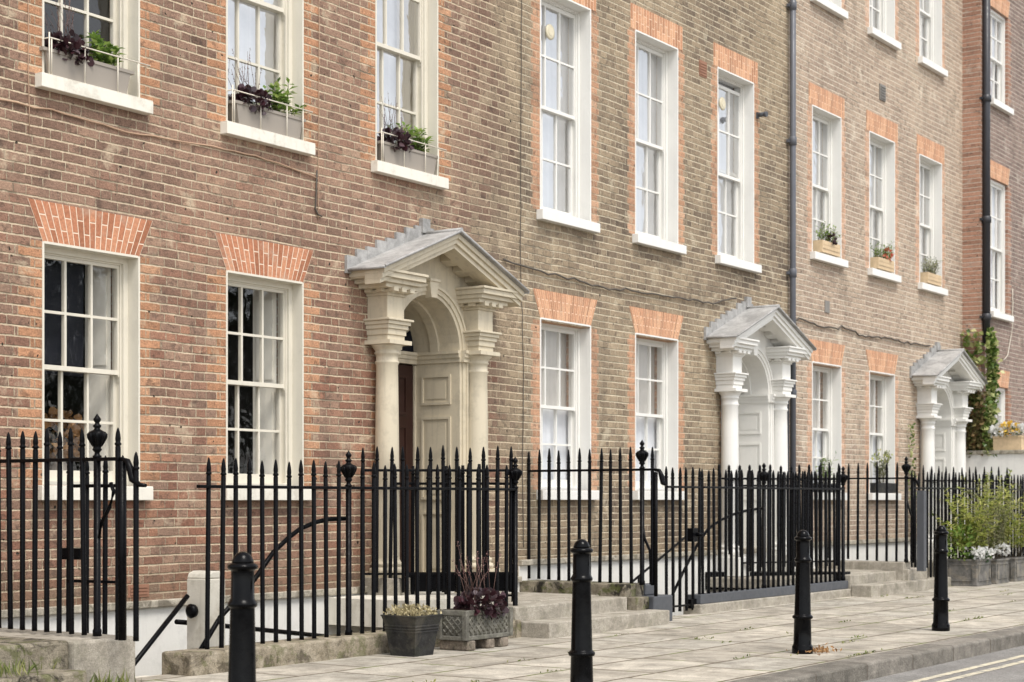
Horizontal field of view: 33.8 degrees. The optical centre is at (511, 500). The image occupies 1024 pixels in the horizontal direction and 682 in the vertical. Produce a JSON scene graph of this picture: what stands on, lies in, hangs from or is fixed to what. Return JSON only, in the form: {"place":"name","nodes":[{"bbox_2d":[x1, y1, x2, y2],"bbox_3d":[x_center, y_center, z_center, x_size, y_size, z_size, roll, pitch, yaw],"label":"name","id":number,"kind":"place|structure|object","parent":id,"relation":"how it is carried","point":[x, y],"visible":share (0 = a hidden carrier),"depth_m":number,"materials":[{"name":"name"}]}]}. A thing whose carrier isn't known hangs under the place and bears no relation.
{"place":"outdoors","nodes":[
{"label":"outdoors","id":0,"kind":"place"},
{"bbox_2d":[135,581,1023,681],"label":"pavement","id":1,"kind":"structure","parent":0,"point":[673,650],"depth_m":14.25,"materials":[{"name":"stone"}]},
{"bbox_2d":[0,628,134,681],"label":"stone steps","id":2,"kind":"structure","parent":1,"relation":"on","point":[75,655],"depth_m":10.94,"materials":[{"name":"grey stone"}]},
{"bbox_2d":[0,658,56,678],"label":"grass tuft","id":3,"kind":"object","parent":2,"relation":"on","point":[5,669],"visible":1,"depth_m":10.35,"materials":[{"name":"green plant"}]},
{"bbox_2d":[0,414,146,640],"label":"iron railing","id":4,"kind":"object","parent":2,"relation":"on","point":[97,438],"visible":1,"depth_m":11.27,"materials":[{"name":"black metal"}]},
{"bbox_2d":[62,455,123,633],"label":"iron gate","id":5,"kind":"structure","parent":2,"relation":"attached to","point":[105,486],"depth_m":11.73,"materials":[{"name":"black metal"}]},
{"bbox_2d":[85,669,135,681],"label":"grass tuft","id":6,"kind":"object","parent":1,"relation":"on","point":[121,679],"visible":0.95,"depth_m":10.80,"materials":[{"name":"green plant"}]},
{"bbox_2d":[227,551,257,681],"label":"bollard","id":7,"kind":"object","parent":1,"relation":"on","point":[242,602],"visible":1,"depth_m":7.82,"materials":[{"name":"black metal"}]},
{"bbox_2d":[162,620,520,675],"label":"stone kerb","id":8,"kind":"structure","parent":1,"relation":"on","point":[197,661],"depth_m":12.78,"materials":[{"name":"beige stone"}]},
{"bbox_2d":[196,450,521,649],"bbox_3d":[-1.101,0.342,13.881,0.136,1.492,4.112,0,0,35],"label":"iron railing","id":9,"kind":"object","parent":8,"relation":"on","point":[348,469],"visible":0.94,"depth_m":13.55,"materials":[{"name":"black metal"}]},
{"bbox_2d":[174,516,345,648],"bbox_3d":[-1.936,0.666,13.149,0.498,1.080,1.957,0,0,35],"label":"handrail","id":10,"kind":"object","parent":9,"relation":"attached to","point":[282,543],"visible":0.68,"depth_m":13.10,"materials":[{"name":"black metal"}]},
{"bbox_2d":[380,603,442,656],"bbox_3d":[-0.802,1.032,13.554,0.380,0.422,0.376,0,0,35],"label":"plant pot","id":11,"kind":"object","parent":1,"relation":"on","point":[412,630],"visible":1,"depth_m":13.46,"materials":[{"name":"metal"}]},
{"bbox_2d":[440,640,474,650],"bbox_3d":[-0.454,1.202,14.009,0.300,0.083,0.110,0,0,35],"label":"support brick","id":12,"kind":"object","parent":1,"relation":"on","point":[457,645],"visible":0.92,"depth_m":13.95,"materials":[{"name":"beige stone"}]},
{"bbox_2d":[437,541,512,640],"bbox_3d":[-0.299,0.743,14.212,0.465,0.831,0.684,0,0,35],"label":"potted plant","id":13,"kind":"object","parent":12,"relation":"on","point":[467,617],"visible":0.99,"depth_m":14.06,"materials":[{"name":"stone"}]},
{"bbox_2d":[474,638,494,648],"bbox_3d":[-0.289,1.202,14.248,0.280,0.083,0.110,0,0,35],"label":"support brick","id":14,"kind":"object","parent":1,"relation":"on","point":[486,643],"visible":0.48,"depth_m":14.16,"materials":[{"name":"beige stone"}]},
{"bbox_2d":[494,636,507,646],"bbox_3d":[-0.178,1.202,14.408,0.280,0.083,0.120,0,0,35],"label":"support brick","id":15,"kind":"object","parent":1,"relation":"on","point":[501,641],"visible":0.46,"depth_m":14.30,"materials":[{"name":"beige stone"}]},
{"bbox_2d":[422,580,671,638],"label":"stone steps","id":16,"kind":"structure","parent":1,"relation":"on","point":[543,609],"depth_m":16.57,"materials":[{"name":"grey stone"}]},
{"bbox_2d":[328,592,493,627],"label":"landing slab","id":17,"kind":"structure","parent":16,"relation":"on","point":[367,608],"depth_m":14.95,"materials":[{"name":"beige stone"}]},
{"bbox_2d":[361,445,512,592],"bbox_3d":[-0.688,0.166,15.478,1.404,1.354,0.064,0,0,-4],"label":"iron railing","id":18,"kind":"object","parent":17,"relation":"on","point":[442,470],"visible":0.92,"depth_m":15.46,"materials":[{"name":"black metal"}]},
{"bbox_2d":[397,464,512,601],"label":"iron gate","id":19,"kind":"structure","parent":16,"relation":"on","point":[422,582],"depth_m":15.63,"materials":[{"name":"black metal"}]},
{"bbox_2d":[527,440,666,595],"bbox_3d":[0.856,0.175,17.340,1.690,1.576,0.136,0,0,35],"label":"iron railing","id":20,"kind":"object","parent":16,"relation":"on","point":[642,454],"visible":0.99,"depth_m":17.29,"materials":[{"name":"black metal"}]},
{"bbox_2d":[568,539,594,681],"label":"bollard","id":21,"kind":"object","parent":1,"relation":"on","point":[581,652],"visible":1,"depth_m":10.38,"materials":[{"name":"black metal"}]},
{"bbox_2d":[412,590,1012,681],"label":"moss and weeds","id":22,"kind":"object","parent":1,"relation":"on","point":[866,652],"visible":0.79,"depth_m":14.79,"materials":[{"name":"green plant"}]},
{"bbox_2d":[683,580,850,614],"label":"stone kerb","id":23,"kind":"structure","parent":1,"relation":"on","point":[712,602],"depth_m":19.67,"materials":[{"name":"grey stone"}]},
{"bbox_2d":[665,466,702,611],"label":"iron gate","id":24,"kind":"structure","parent":23,"relation":"attached to","point":[693,534],"depth_m":18.39,"materials":[{"name":"black metal"}]},
{"bbox_2d":[701,463,847,593],"bbox_3d":[3.222,0.295,20.310,0.136,1.487,3.918,0,0,35],"label":"iron railing","id":25,"kind":"object","parent":23,"relation":"on","point":[763,476],"visible":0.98,"depth_m":20.07,"materials":[{"name":"black metal"}]},
{"bbox_2d":[675,507,761,591],"bbox_3d":[2.316,0.606,19.078,0.042,1.057,2.242,0,0,35],"label":"handrail","id":26,"kind":"object","parent":25,"relation":"attached to","point":[696,546],"visible":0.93,"depth_m":18.83,"materials":[{"name":"black metal"}]},
{"bbox_2d":[738,470,838,567],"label":"iron gate","id":27,"kind":"structure","parent":25,"relation":"attached to","point":[836,478],"depth_m":21.47,"materials":[{"name":"black metal"}]},
{"bbox_2d":[792,530,812,653],"bbox_3d":[2.366,0.741,13.706,0.170,1.005,0.170,0,0,32],"label":"bollard","id":28,"kind":"object","parent":1,"relation":"on","point":[802,616],"visible":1,"depth_m":13.65,"materials":[{"name":"black metal"}]},
{"bbox_2d":[786,643,841,654],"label":"dry leaves","id":29,"kind":"object","parent":1,"relation":"on","point":[822,649],"visible":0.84,"depth_m":13.72,"materials":[{"name":"brown plant"}]},
{"bbox_2d":[710,560,928,596],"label":"stone steps","id":30,"kind":"structure","parent":1,"relation":"on","point":[871,578],"depth_m":22.63,"materials":[{"name":"beige stone"}]},
{"bbox_2d":[705,571,849,589],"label":"bridge beam","id":31,"kind":"structure","parent":30,"relation":"attached to","point":[755,574],"depth_m":21.36,"materials":[{"name":"black metal"}]},
{"bbox_2d":[717,464,840,572],"bbox_3d":[3.424,0.236,21.492,1.848,1.414,0.071,0,0,-24],"label":"iron railing","id":32,"kind":"object","parent":30,"relation":"on","point":[790,495],"visible":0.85,"depth_m":21.48,"materials":[{"name":"black metal"}]},
{"bbox_2d":[820,456,925,570],"bbox_3d":[4.989,0.177,23.419,1.569,1.571,0.136,0,0,35],"label":"iron railing","id":33,"kind":"object","parent":30,"relation":"on","point":[921,528],"visible":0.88,"depth_m":23.18,"materials":[{"name":"black metal"}]},
{"bbox_2d":[927,576,950,587],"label":"stone kerb","id":34,"kind":"structure","parent":1,"relation":"on","point":[931,582],"depth_m":23.98,"materials":[{"name":"grey stone"}]},
{"bbox_2d":[910,471,1023,577],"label":"iron railing","id":35,"kind":"object","parent":34,"relation":"on","point":[1009,489],"visible":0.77,"depth_m":24.97,"materials":[{"name":"black metal"}]},
{"bbox_2d":[932,525,949,630],"bbox_3d":[4.097,0.741,16.088,0.170,1.005,0.170,0,0,34],"label":"bollard","id":36,"kind":"object","parent":1,"relation":"on","point":[940,599],"visible":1,"depth_m":16.04,"materials":[{"name":"black metal"}]},
{"bbox_2d":[916,471,1023,583],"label":"lead planter","id":37,"kind":"object","parent":1,"relation":"on","point":[999,570],"visible":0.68,"depth_m":25.36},
{"bbox_2d":[932,485,1010,586],"bbox_3d":[6.752,0.506,24.647,1.149,1.474,0.950,0,0,35],"label":"lead planter","id":38,"kind":"object","parent":1,"relation":"on","point":[973,569],"visible":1,"depth_m":24.55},
{"bbox_2d":[962,0,1023,447],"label":"terraced house","id":39,"kind":"structure","parent":1,"relation":"on","point":[992,153],"depth_m":29.42,"materials":[{"name":"red brick"}]},
{"bbox_2d":[961,325,1004,457],"bbox_3d":[7.916,-0.854,28.419,0.775,4.195,0.493,0,0,4],"label":"ivy","id":40,"kind":"object","parent":39,"relation":"attached to","point":[983,419],"visible":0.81,"depth_m":28.40,"materials":[{"name":"green plant"}]},
{"bbox_2d":[994,388,1004,433],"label":"window","id":41,"kind":"structure","parent":39,"relation":"in","point":[1000,417],"depth_m":29.70,"materials":[{"name":"white paint"}]},
{"bbox_2d":[990,179,1013,321],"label":"window","id":42,"kind":"structure","parent":39,"relation":"in","point":[997,190],"depth_m":29.70,"materials":[{"name":"white paint"}]},
{"bbox_2d":[990,8,1013,115],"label":"window","id":43,"kind":"structure","parent":39,"relation":"in","point":[997,26],"depth_m":29.69,"materials":[{"name":"white paint"}]},
{"bbox_2d":[1004,288,1012,359],"bbox_3d":[8.739,-3.104,29.642,0.029,1.306,0.509,0,0,35],"label":"cable","id":44,"kind":"object","parent":39,"relation":"attached to","point":[1012,324],"visible":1,"depth_m":29.80,"materials":[{"name":"white metal"}]},
{"bbox_2d":[966,450,1023,555],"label":"garden wall","id":45,"kind":"structure","parent":1,"relation":"on","point":[1012,460],"depth_m":28.18,"materials":[{"name":"white paint"}]},
{"bbox_2d":[988,420,1023,449],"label":"flower box","id":46,"kind":"object","parent":45,"relation":"on","point":[1005,440],"visible":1,"depth_m":28.07,"materials":[{"name":"white plant"}]},
{"bbox_2d":[976,469,1023,581],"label":"lead planter","id":47,"kind":"object","parent":1,"relation":"on","point":[1015,568],"visible":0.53,"depth_m":25.96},
{"bbox_2d":[861,645,1023,681],"bbox_3d":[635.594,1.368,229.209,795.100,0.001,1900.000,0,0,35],"label":"road","id":48,"kind":"structure","parent":0,"point":[1014,673],"depth_m":13.48,"materials":[{"name":"grey asphalt"}]},
{"bbox_2d":[729,625,1023,681],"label":"kerb","id":49,"kind":"structure","parent":48,"relation":"on","point":[870,666],"depth_m":13.50,"materials":[{"name":"stone"}]},
{"bbox_2d":[909,654,1023,681],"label":"road marking","id":50,"kind":"object","parent":48,"relation":"on","point":[973,673],"depth_m":13.52,"materials":[{"name":"white paint"}]},
{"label":"basement area","id":51,"kind":"structure","parent":0,"visible":0},
{"bbox_2d":[187,570,224,648],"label":"white pier","id":52,"kind":"structure","parent":51,"relation":"on","point":[196,594],"depth_m":12.58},
{"bbox_2d":[186,604,197,617],"bbox_3d":[-2.389,0.823,12.545,0.107,0.110,0.050,0,0,35],"label":"bell push","id":53,"kind":"object","parent":52,"relation":"attached to","point":[191,610],"visible":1,"depth_m":12.52,"materials":[{"name":"black metal"}]},
{"bbox_2d":[0,0,529,675],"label":"terraced house","id":54,"kind":"structure","parent":51,"relation":"on","point":[178,314],"depth_m":14.58,"materials":[{"name":"brown brick"}]},
{"bbox_2d":[28,0,29,132],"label":"cable","id":55,"kind":"object","parent":54,"relation":"attached to","point":[28,67],"visible":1,"depth_m":12.40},
{"bbox_2d":[44,407,83,469],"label":"dried flowers","id":56,"kind":"object","parent":54,"relation":"in","point":[53,414],"visible":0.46,"depth_m":13.17,"materials":[{"name":"brown plant"}]},
{"bbox_2d":[39,0,134,93],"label":"window box","id":57,"kind":"object","parent":54,"relation":"on","point":[70,65],"visible":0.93,"depth_m":12.83,"materials":[{"name":"beige plastic"}]},
{"bbox_2d":[35,0,152,114],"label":"window","id":58,"kind":"structure","parent":54,"relation":"in","point":[117,22],"depth_m":13.32,"materials":[{"name":"beige paint"}]},
{"bbox_2d":[38,241,152,499],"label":"window","id":59,"kind":"structure","parent":54,"relation":"in","point":[78,376],"depth_m":13.32,"materials":[{"name":"beige paint"}]},
{"bbox_2d":[0,98,318,178],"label":"cable","id":60,"kind":"object","parent":54,"relation":"attached to","point":[154,135],"visible":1,"depth_m":13.41,"materials":[{"name":"brown rubber"}]},
{"bbox_2d":[220,270,311,499],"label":"window","id":61,"kind":"structure","parent":54,"relation":"in","point":[265,418],"depth_m":14.94,"materials":[{"name":"beige paint"}]},
{"bbox_2d":[228,49,306,138],"bbox_3d":[-2.145,-3.517,14.533,0.339,0.699,0.971,0,0,28],"label":"window box","id":62,"kind":"object","parent":54,"relation":"on","point":[247,113],"visible":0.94,"depth_m":14.46,"materials":[{"name":"beige plastic"}]},
{"bbox_2d":[220,0,314,155],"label":"window","id":63,"kind":"structure","parent":54,"relation":"in","point":[272,31],"depth_m":14.75,"materials":[{"name":"beige paint"}]},
{"bbox_2d":[318,4,319,219],"bbox_3d":[-1.722,-5.382,15.062,0.018,5.750,0.028,0,0,35],"label":"cable","id":64,"kind":"object","parent":54,"relation":"attached to","point":[318,119],"visible":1,"depth_m":15.05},
{"bbox_2d":[315,170,322,216],"bbox_3d":[-1.729,-2.744,15.057,0.019,0.408,0.099,0,0,35],"label":"cable","id":65,"kind":"object","parent":54,"relation":"attached to","point":[316,194],"visible":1,"depth_m":15.03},
{"bbox_2d":[377,93,437,174],"bbox_3d":[-1.030,-3.507,16.151,0.343,0.681,0.900,0,0,35],"label":"window box","id":66,"kind":"object","parent":54,"relation":"on","point":[394,154],"visible":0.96,"depth_m":16.05,"materials":[{"name":"beige plastic"}]},
{"bbox_2d":[371,0,448,189],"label":"window","id":67,"kind":"structure","parent":54,"relation":"in","point":[406,31],"depth_m":16.41,"materials":[{"name":"beige paint"}]},
{"bbox_2d":[633,536,684,582],"bbox_3d":[1.637,0.929,18.897,0.028,1.228,1.760,0,0,35],"label":"handrail","id":68,"kind":"object","parent":51,"relation":"attached to","point":[647,568],"visible":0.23,"depth_m":18.88,"materials":[{"name":"black metal"}]},
{"bbox_2d":[518,0,816,615],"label":"terraced house","id":69,"kind":"structure","parent":51,"relation":"on","point":[657,141],"depth_m":20.30,"materials":[{"name":"brown brick"}]},
{"bbox_2d":[520,0,523,546],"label":"cable","id":70,"kind":"object","parent":69,"relation":"attached to","point":[520,272],"visible":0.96,"depth_m":17.70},
{"bbox_2d":[536,317,598,499],"bbox_3d":[0.484,-0.984,18.509,0.426,1.954,1.164,0,0,35],"label":"window","id":71,"kind":"structure","parent":69,"relation":"in","point":[563,428],"depth_m":18.85,"materials":[{"name":"white paint"}]},
{"bbox_2d":[536,0,599,233],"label":"window","id":72,"kind":"structure","parent":69,"relation":"in","point":[565,25],"depth_m":18.78,"materials":[{"name":"white paint"}]},
{"bbox_2d":[503,258,736,304],"bbox_3d":[1.401,-2.500,19.565,0.030,0.234,5.222,0,0,35],"label":"cable","id":73,"kind":"object","parent":69,"relation":"attached to","point":[504,259],"visible":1,"depth_m":19.18,"materials":[{"name":"brown rubber"}]},
{"bbox_2d":[633,333,683,499],"bbox_3d":[1.621,-0.984,20.155,0.428,1.954,1.164,0,0,35],"label":"window","id":74,"kind":"structure","parent":69,"relation":"in","point":[659,431],"depth_m":20.51,"materials":[{"name":"white paint"}]},
{"bbox_2d":[632,30,686,254],"bbox_3d":[1.653,-4.249,20.133,0.350,2.504,1.164,0,0,35],"label":"window","id":75,"kind":"structure","parent":69,"relation":"in","point":[656,61],"depth_m":20.45,"materials":[{"name":"white paint"}]},
{"bbox_2d":[715,67,761,273],"bbox_3d":[2.802,-4.249,21.831,0.391,2.504,1.164,0,0,35],"label":"window","id":76,"kind":"structure","parent":69,"relation":"in","point":[735,109],"depth_m":22.17,"materials":[{"name":"white paint"}]},
{"bbox_2d":[789,0,987,568],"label":"terraced house","id":77,"kind":"structure","parent":51,"relation":"on","point":[879,119],"depth_m":25.95,"materials":[{"name":"beige brick"}]},
{"bbox_2d":[813,450,838,491],"bbox_3d":[4.497,-0.429,24.099,0.309,0.624,0.600,0,0,35],"label":"sill planter","id":78,"kind":"object","parent":77,"relation":"on","point":[823,468],"visible":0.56,"depth_m":24.06,"materials":[{"name":"green plant"}]},
{"bbox_2d":[813,221,841,256],"bbox_3d":[4.516,-3.738,24.091,0.310,0.442,0.756,0,0,35],"label":"window box","id":79,"kind":"object","parent":77,"relation":"on","point":[828,247],"visible":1,"depth_m":24.00,"materials":[{"name":"wood"}]},
{"bbox_2d":[810,105,847,267],"bbox_3d":[4.428,-4.479,24.147,0.350,2.184,1.144,0,0,35],"label":"window","id":80,"kind":"structure","parent":77,"relation":"in","point":[826,126],"depth_m":24.49,"materials":[{"name":"white paint"}]},
{"bbox_2d":[810,0,847,19],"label":"window","id":81,"kind":"structure","parent":77,"relation":"in","point":[834,7],"depth_m":24.17,"materials":[{"name":"white paint"}]},
{"bbox_2d":[812,361,846,499],"bbox_3d":[4.396,-0.984,24.169,0.427,1.954,1.144,0,0,35],"label":"window","id":82,"kind":"structure","parent":77,"relation":"in","point":[832,377],"depth_m":24.54,"materials":[{"name":"white paint"}]},
{"bbox_2d":[796,317,930,345],"bbox_3d":[5.311,-2.490,25.219,0.034,0.123,5.234,0,0,35],"label":"cable","id":83,"kind":"object","parent":77,"relation":"attached to","point":[855,331],"visible":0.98,"depth_m":24.97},
{"bbox_2d":[870,448,895,492],"bbox_3d":[5.662,-0.461,25.773,0.357,0.687,0.800,0,0,35],"label":"sill planter","id":84,"kind":"object","parent":77,"relation":"on","point":[891,487],"visible":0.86,"depth_m":25.71,"materials":[{"name":"metal"}]},
{"bbox_2d":[870,241,895,272],"bbox_3d":[5.658,-3.730,25.749,0.430,0.427,0.694,0,0,15],"label":"window box","id":85,"kind":"object","parent":77,"relation":"on","point":[883,262],"visible":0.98,"depth_m":25.70,"materials":[{"name":"wood"}]},
{"bbox_2d":[867,131,900,282],"bbox_3d":[5.588,-4.479,25.825,0.350,2.184,1.144,0,0,35],"label":"window","id":86,"kind":"structure","parent":77,"relation":"in","point":[881,149],"depth_m":26.18,"materials":[{"name":"white paint"}]},
{"bbox_2d":[867,0,900,50],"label":"window","id":87,"kind":"structure","parent":77,"relation":"in","point":[881,27],"depth_m":26.18,"materials":[{"name":"white paint"}]},
{"bbox_2d":[869,370,900,499],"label":"window","id":88,"kind":"structure","parent":77,"relation":"in","point":[884,439],"depth_m":26.21,"materials":[{"name":"white paint"}]},
{"bbox_2d":[908,423,917,513],"bbox_3d":[6.317,-0.333,26.607,0.360,1.796,0.162,0,0,-33],"label":"ivy","id":89,"kind":"object","parent":77,"relation":"attached to","point":[912,444],"visible":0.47,"depth_m":26.61,"materials":[{"name":"green plant"}]},
{"bbox_2d":[908,558,947,576],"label":"stone steps","id":90,"kind":"structure","parent":77,"relation":"attached to","point":[928,567],"depth_m":26.37,"materials":[{"name":"grey stone"}]},
{"bbox_2d":[920,256,943,286],"bbox_3d":[6.810,-3.758,27.426,0.403,0.481,0.693,0,0,10],"label":"window box","id":91,"kind":"object","parent":77,"relation":"on","point":[929,276],"visible":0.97,"depth_m":27.32,"materials":[{"name":"wood"}]},
{"bbox_2d":[918,154,947,295],"bbox_3d":[6.748,-4.479,27.503,0.350,2.184,1.144,0,0,35],"label":"window","id":92,"kind":"structure","parent":77,"relation":"in","point":[930,170],"depth_m":27.86,"materials":[{"name":"white paint"}]},
{"bbox_2d":[918,0,947,77],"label":"window","id":93,"kind":"structure","parent":77,"relation":"in","point":[930,11],"depth_m":27.87,"materials":[{"name":"white paint"}]},
{"bbox_2d":[922,465,1007,552],"bbox_3d":[7.309,0.151,27.137,1.728,1.426,0.061,0,0,-25],"label":"iron railing","id":94,"kind":"object","parent":77,"relation":"attached to","point":[991,473],"visible":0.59,"depth_m":27.02,"materials":[{"name":"black metal"}]},
{"bbox_3d":[-2.775,2.403,11.900,0.100,2.280,0.580,0,0,35],"label":"stair wall","id":95,"kind":"object","parent":51,"relation":"on","visible":0},
{"bbox_2d":[135,594,189,665],"bbox_3d":[-2.700,1.190,12.097,0.038,0.995,1.055,0,0,35],"label":"handrail","id":96,"kind":"object","parent":95,"relation":"attached to","point":[161,628],"visible":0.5,"depth_m":12.29,"materials":[{"name":"black metal"}]}
]}

